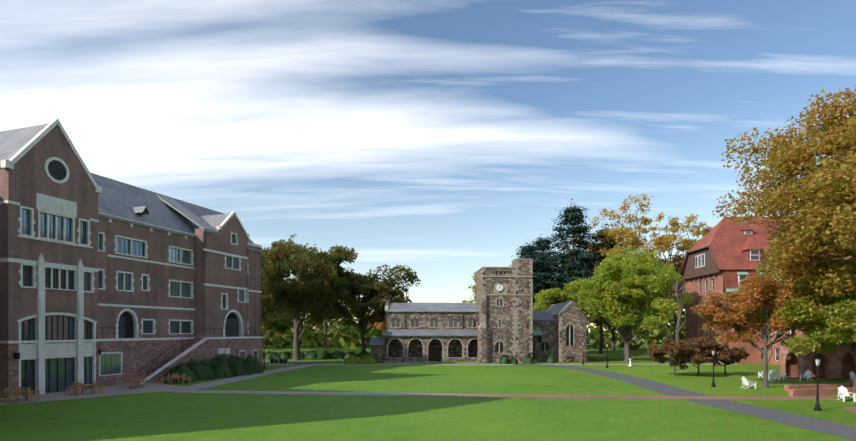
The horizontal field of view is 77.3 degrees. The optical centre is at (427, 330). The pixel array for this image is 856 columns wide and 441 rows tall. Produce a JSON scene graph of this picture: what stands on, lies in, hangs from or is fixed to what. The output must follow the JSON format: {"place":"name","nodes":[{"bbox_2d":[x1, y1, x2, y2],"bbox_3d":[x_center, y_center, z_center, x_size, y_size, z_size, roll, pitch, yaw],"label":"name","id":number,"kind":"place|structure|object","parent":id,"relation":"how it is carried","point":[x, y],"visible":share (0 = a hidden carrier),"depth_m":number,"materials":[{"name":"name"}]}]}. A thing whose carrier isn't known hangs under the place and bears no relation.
{"place":"outdoors","nodes":[
{"label":"outdoors","id":0,"kind":"place"},
{"bbox_2d":[0,383,196,404],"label":"patio","id":1,"kind":"structure","parent":0,"point":[114,390],"depth_m":42.58,"materials":[{"name":"grey concrete"}]},
{"bbox_2d":[0,373,191,403],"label":"patio furniture","id":2,"kind":"object","parent":1,"relation":"on","point":[26,393],"visible":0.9,"depth_m":41.39,"materials":[{"name":"brown wood"}]},
{"bbox_2d":[185,364,321,390],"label":"path","id":3,"kind":"structure","parent":0,"point":[218,382],"depth_m":56.29,"materials":[{"name":"concrete"}]},
{"bbox_2d":[263,361,327,364],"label":"path","id":4,"kind":"structure","parent":0,"point":[300,362],"depth_m":82.67,"materials":[{"name":"concrete"}]},
{"bbox_2d":[270,351,287,363],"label":"golf cart","id":5,"kind":"object","parent":4,"relation":"on","point":[276,360],"visible":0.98,"depth_m":80.53,"materials":[{"name":"green"}]},
{"bbox_2d":[0,332,855,440],"bbox_3d":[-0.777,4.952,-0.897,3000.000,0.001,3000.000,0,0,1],"label":"lawn","id":6,"kind":"structure","parent":0,"point":[160,416],"depth_m":34.00,"materials":[{"name":"green plant"}]},
{"bbox_2d":[0,118,262,397],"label":"hall","id":7,"kind":"structure","parent":6,"relation":"on","point":[105,281],"depth_m":49.65,"materials":[{"name":"brown brick"}]},
{"bbox_2d":[162,361,198,382],"bbox_3d":[-23.910,3.978,51.737,3.353,2.066,2.636,0,0,1],"label":"shrub","id":8,"kind":"object","parent":6,"relation":"on","point":[186,370],"visible":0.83,"depth_m":51.05,"materials":[{"name":"green plant"}]},
{"bbox_2d":[186,357,213,379],"bbox_3d":[-23.297,3.812,54.169,3.118,2.381,2.930,0,0,-28],"label":"shrub","id":9,"kind":"object","parent":6,"relation":"on","point":[202,369],"visible":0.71,"depth_m":53.53,"materials":[{"name":"green plant"}]},
{"bbox_2d":[205,352,236,377],"bbox_3d":[-22.349,3.660,56.689,3.965,2.709,3.004,0,0,1],"label":"shrub","id":10,"kind":"object","parent":6,"relation":"on","point":[221,368],"visible":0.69,"depth_m":56.01,"materials":[{"name":"green plant"}]},
{"bbox_2d":[227,355,252,375],"bbox_3d":[-21.204,3.852,59.476,3.105,2.315,2.792,0,0,36],"label":"shrub","id":11,"kind":"object","parent":6,"relation":"on","point":[240,364],"visible":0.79,"depth_m":58.85,"materials":[{"name":"green plant"}]},
{"bbox_2d":[246,355,262,373],"bbox_3d":[-20.546,3.903,61.974,2.750,2.210,2.682,0,0,29],"label":"shrub","id":12,"kind":"object","parent":6,"relation":"on","point":[257,366],"visible":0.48,"depth_m":61.40,"materials":[{"name":"green plant"}]},
{"bbox_2d":[263,343,265,368],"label":"lamp post","id":13,"kind":"object","parent":6,"relation":"on","point":[264,344],"visible":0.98,"depth_m":69.36,"materials":[{"name":"black metal"}]},
{"bbox_2d":[265,350,278,358],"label":"hedge","id":14,"kind":"object","parent":6,"relation":"on","point":[269,354],"visible":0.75,"depth_m":92.44,"materials":[{"name":"green plant"}]},
{"bbox_2d":[261,264,285,323],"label":"tree","id":15,"kind":"object","parent":6,"relation":"on","point":[269,309],"depth_m":100.65,"materials":[{"name":"green plant"}]},
{"bbox_2d":[261,301,302,340],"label":"tree","id":16,"kind":"object","parent":6,"relation":"on","point":[268,325],"depth_m":117.14,"materials":[{"name":"green plant"}]},
{"bbox_2d":[277,351,292,358],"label":"hedge","id":17,"kind":"object","parent":6,"relation":"on","point":[286,355],"visible":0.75,"depth_m":92.47,"materials":[{"name":"green plant"}]},
{"bbox_2d":[289,351,305,358],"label":"hedge","id":18,"kind":"object","parent":6,"relation":"on","point":[302,354],"visible":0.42,"depth_m":92.38,"materials":[{"name":"green plant"}]},
{"bbox_2d":[261,234,357,359],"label":"tree","id":19,"kind":"object","parent":6,"relation":"on","point":[286,295],"depth_m":83.98,"materials":[{"name":"green plant"}]},
{"bbox_2d":[304,351,320,358],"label":"hedge","id":20,"kind":"object","parent":6,"relation":"on","point":[311,355],"visible":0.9,"depth_m":92.30,"materials":[{"name":"green plant"}]},
{"bbox_2d":[317,350,331,358],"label":"hedge","id":21,"kind":"object","parent":6,"relation":"on","point":[325,354],"visible":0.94,"depth_m":92.26,"materials":[{"name":"green plant"}]},
{"bbox_2d":[293,269,359,347],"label":"tree","id":22,"kind":"object","parent":6,"relation":"on","point":[325,333],"depth_m":149.43,"materials":[{"name":"plant"}]},
{"bbox_2d":[331,350,345,358],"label":"hedge","id":23,"kind":"object","parent":6,"relation":"on","point":[337,355],"visible":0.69,"depth_m":92.26,"materials":[{"name":"green plant"}]},
{"bbox_2d":[344,350,358,358],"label":"hedge","id":24,"kind":"object","parent":6,"relation":"on","point":[352,353],"visible":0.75,"depth_m":92.26,"materials":[{"name":"green plant"}]},
{"bbox_2d":[343,356,361,363],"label":"shrub","id":25,"kind":"object","parent":6,"relation":"on","point":[354,359],"visible":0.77,"depth_m":78.56,"materials":[{"name":"green plant"}]},
{"bbox_2d":[357,351,370,357],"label":"hedge","id":26,"kind":"object","parent":6,"relation":"on","point":[363,353],"visible":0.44,"depth_m":92.37,"materials":[{"name":"green plant"}]},
{"bbox_2d":[358,354,377,363],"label":"shrub","id":27,"kind":"object","parent":6,"relation":"on","point":[364,359],"visible":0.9,"depth_m":78.63,"materials":[{"name":"green plant"}]},
{"bbox_2d":[321,264,420,350],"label":"tree","id":28,"kind":"object","parent":6,"relation":"on","point":[372,286],"depth_m":90.97,"materials":[{"name":"green plant"}]},
{"bbox_2d":[368,293,406,330],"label":"orange tree","id":29,"kind":"object","parent":6,"relation":"on","point":[381,326],"depth_m":107.56,"materials":[{"name":"orange plant"}]},
{"bbox_2d":[462,272,475,302],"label":"tree","id":30,"kind":"object","parent":6,"relation":"on","point":[473,287],"visible":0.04,"depth_m":153.09,"materials":[{"name":"green plant"}]},
{"bbox_2d":[261,308,685,349],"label":"background trees","id":31,"kind":"object","parent":6,"relation":"on","point":[332,341],"visible":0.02,"depth_m":150.86,"materials":[{"name":"green plant"}]},
{"bbox_2d":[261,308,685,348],"bbox_3d":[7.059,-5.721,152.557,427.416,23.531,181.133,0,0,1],"label":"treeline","id":32,"kind":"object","parent":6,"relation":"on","point":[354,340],"visible":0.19,"depth_m":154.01,"materials":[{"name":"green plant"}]},
{"bbox_2d":[370,259,586,362],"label":"chapel","id":33,"kind":"structure","parent":6,"relation":"on","point":[496,320],"depth_m":82.98,"materials":[{"name":"stone"}]},
{"bbox_2d":[266,364,738,364],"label":"chapel path","id":34,"kind":"structure","parent":6,"relation":"on","point":[492,364],"depth_m":78.05,"materials":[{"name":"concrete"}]},
{"bbox_2d":[499,355,509,363],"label":"shrub","id":35,"kind":"object","parent":6,"relation":"on","point":[505,359],"visible":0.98,"depth_m":79.16,"materials":[{"name":"green plant"}]},
{"bbox_2d":[171,390,842,399],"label":"cross path","id":36,"kind":"structure","parent":6,"relation":"on","point":[539,396],"depth_m":40.71,"materials":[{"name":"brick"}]},
{"bbox_2d":[510,357,517,363],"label":"shrub","id":37,"kind":"object","parent":6,"relation":"on","point":[513,360],"visible":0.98,"depth_m":79.39,"materials":[{"name":"green plant"}]},
{"bbox_2d":[524,354,533,363],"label":"shrub","id":38,"kind":"object","parent":6,"relation":"on","point":[529,359],"visible":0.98,"depth_m":79.41,"materials":[{"name":"green plant"}]},
{"bbox_2d":[510,242,550,310],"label":"conifer tree","id":39,"kind":"object","parent":6,"relation":"on","point":[530,252],"depth_m":107.45,"materials":[{"name":"green plant"}]},
{"bbox_2d":[527,228,567,310],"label":"pine","id":40,"kind":"object","parent":6,"relation":"on","point":[539,241],"depth_m":115.38,"materials":[{"name":"green plant"}]},
{"bbox_2d":[547,354,554,362],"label":"shrub","id":41,"kind":"object","parent":6,"relation":"on","point":[551,359],"visible":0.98,"depth_m":81.00,"materials":[{"name":"green plant"}]},
{"bbox_2d":[533,288,583,310],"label":"tree","id":42,"kind":"object","parent":6,"relation":"on","point":[553,295],"depth_m":95.42,"materials":[{"name":"green plant"}]},
{"bbox_2d":[564,357,574,361],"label":"bench","id":43,"kind":"object","parent":6,"relation":"on","point":[570,358],"visible":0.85,"depth_m":83.11,"materials":[{"name":"brown wood"}]},
{"bbox_2d":[533,199,610,310],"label":"tall pine","id":44,"kind":"object","parent":6,"relation":"on","point":[570,215],"depth_m":105.72,"materials":[{"name":"green plant"}]},
{"bbox_2d":[562,218,637,353],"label":"tree","id":45,"kind":"object","parent":6,"relation":"on","point":[600,236],"depth_m":113.89,"materials":[{"name":"plant"}]},
{"bbox_2d":[587,314,634,350],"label":"tree","id":46,"kind":"object","parent":6,"relation":"on","point":[593,320],"depth_m":133.00,"materials":[{"name":"plant"}]},
{"bbox_2d":[563,245,693,361],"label":"tree","id":47,"kind":"object","parent":6,"relation":"on","point":[618,279],"depth_m":81.26,"materials":[{"name":"green plant"}]},
{"bbox_2d":[583,193,680,354],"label":"tall yellow tree","id":48,"kind":"object","parent":6,"relation":"on","point":[621,232],"depth_m":108.24,"materials":[{"name":"yellow plant"}]},
{"bbox_2d":[658,263,685,340],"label":"tree","id":49,"kind":"object","parent":6,"relation":"on","point":[675,319],"depth_m":127.53,"materials":[{"name":"brown plant"}]},
{"bbox_2d":[647,339,709,376],"bbox_3d":[26.647,2.946,58.079,6.112,4.212,5.146,0,0,1],"label":"tree","id":50,"kind":"object","parent":6,"relation":"on","point":[679,347],"depth_m":57.15,"materials":[{"name":"brown plant"}]},
{"bbox_2d":[648,212,714,340],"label":"tall yellow tree","id":51,"kind":"object","parent":6,"relation":"on","point":[675,227],"depth_m":105.05,"materials":[{"name":"yellow plant"}]},
{"bbox_2d":[677,336,725,374],"bbox_3d":[30.352,2.820,59.646,5.414,4.464,5.794,0,0,1],"label":"tree","id":52,"kind":"object","parent":6,"relation":"on","point":[707,345],"depth_m":58.72,"materials":[{"name":"brown plant"}]},
{"bbox_2d":[711,348,715,386],"bbox_3d":[25.036,3.242,46.925,0.380,3.420,0.400,0,0,1],"label":"lamp post","id":53,"kind":"object","parent":6,"relation":"on","point":[713,381],"visible":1,"depth_m":46.87,"materials":[{"name":"black metal"}]},
{"bbox_2d":[702,343,749,374],"bbox_3d":[32.997,3.195,59.423,5.827,3.714,5.544,0,0,1],"label":"tree","id":54,"kind":"object","parent":6,"relation":"on","point":[722,354],"depth_m":59.04,"materials":[{"name":"brown plant"}]},
{"bbox_2d":[740,376,755,388],"bbox_3d":[27.463,4.440,45.978,1.120,1.025,0.810,0,0,-9],"label":"adirondack chair","id":55,"kind":"object","parent":6,"relation":"on","point":[745,381],"visible":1,"depth_m":45.89,"materials":[{"name":"white paint"}]},
{"bbox_2d":[690,273,828,387],"bbox_3d":[29.707,-0.110,46.725,9.240,10.324,11.143,0,0,-39],"label":"russet tree","id":56,"kind":"object","parent":6,"relation":"on","point":[745,300],"depth_m":46.43,"materials":[{"name":"orange plant"}]},
{"bbox_2d":[679,217,855,379],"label":"red hall","id":57,"kind":"structure","parent":6,"relation":"on","point":[722,257],"depth_m":81.31,"materials":[{"name":"brick"}]},
{"bbox_2d":[768,372,776,382],"bbox_3d":[33.026,4.440,51.550,0.810,1.025,1.120,0,0,-19],"label":"adirondack chair","id":58,"kind":"object","parent":6,"relation":"on","point":[773,375],"visible":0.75,"depth_m":51.36,"materials":[{"name":"white paint"}]},
{"bbox_2d":[769,369,778,380],"bbox_3d":[34.658,4.440,53.639,0.810,1.025,1.120,0,0,21],"label":"adirondack chair","id":59,"kind":"object","parent":6,"relation":"on","point":[771,372],"visible":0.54,"depth_m":53.58,"materials":[{"name":"white paint"}]},
{"bbox_2d":[774,369,786,378],"bbox_3d":[36.016,4.440,54.809,0.810,1.025,1.120,0,0,-39],"label":"adirondack chair","id":60,"kind":"object","parent":6,"relation":"on","point":[785,375],"visible":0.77,"depth_m":54.62,"materials":[{"name":"white paint"}]},
{"bbox_2d":[711,85,855,296],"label":"oak tree","id":61,"kind":"object","parent":6,"relation":"on","point":[806,230],"depth_m":37.48,"materials":[{"name":"yellow plant"}]},
{"bbox_2d":[746,238,855,387],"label":"tree","id":62,"kind":"object","parent":6,"relation":"on","point":[841,327],"depth_m":42.01,"materials":[{"name":"green plant"}]},
{"bbox_2d":[800,370,812,380],"bbox_3d":[37.480,4.440,52.971,1.120,1.025,0.810,0,0,-29],"label":"adirondack chair","id":63,"kind":"object","parent":6,"relation":"on","point":[807,374],"visible":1,"depth_m":53.00,"materials":[{"name":"white paint"}]},
{"bbox_2d":[814,355,820,410],"bbox_3d":[24.131,3.242,33.137,0.380,3.420,0.400,0,0,1],"label":"lamp post","id":64,"kind":"object","parent":6,"relation":"on","point":[817,403],"visible":1,"depth_m":33.09,"materials":[{"name":"black metal"}]},
{"bbox_2d":[784,383,855,395],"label":"brick seat wall","id":65,"kind":"structure","parent":6,"relation":"on","point":[808,389],"depth_m":41.12,"materials":[{"name":"red brick"}]},
{"bbox_2d":[803,299,850,345],"bbox_3d":[42.614,0.127,47.639,14.172,9.850,12.450,0,0,1],"label":"tree","id":66,"kind":"object","parent":6,"relation":"on","point":[828,343],"depth_m":51.33,"materials":[{"name":"plant"}]},
{"bbox_2d":[837,386,855,401],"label":"adirondack chair","id":67,"kind":"object","parent":6,"relation":"on","point":[843,393],"visible":0.94,"depth_m":37.80,"materials":[{"name":"white paint"}]},
{"bbox_2d":[849,371,854,381],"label":"adirondack chair","id":68,"kind":"object","parent":6,"relation":"on","point":[852,375],"visible":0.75,"depth_m":51.26,"materials":[{"name":"white paint"}]},
{"bbox_2d":[0,0,855,331],"label":"sky","id":69,"kind":"structure","parent":0,"point":[437,139],"materials":[{"name":"blue"}]},
{"bbox_2d":[559,238,610,311],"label":"tall yellow tree","id":70,"kind":"object","parent":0,"point":[606,248],"depth_m":113.02,"materials":[{"name":"yellow plant"}]},
{"bbox_2d":[514,364,855,439],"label":"asphalt path","id":71,"kind":"structure","parent":0,"point":[828,427],"depth_m":34.17,"materials":[{"name":"grey asphalt"}]},
{"bbox_2d":[842,407,855,413],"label":"brick path","id":72,"kind":"structure","parent":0,"point":[852,409],"depth_m":33.53,"materials":[{"name":"red brick"}]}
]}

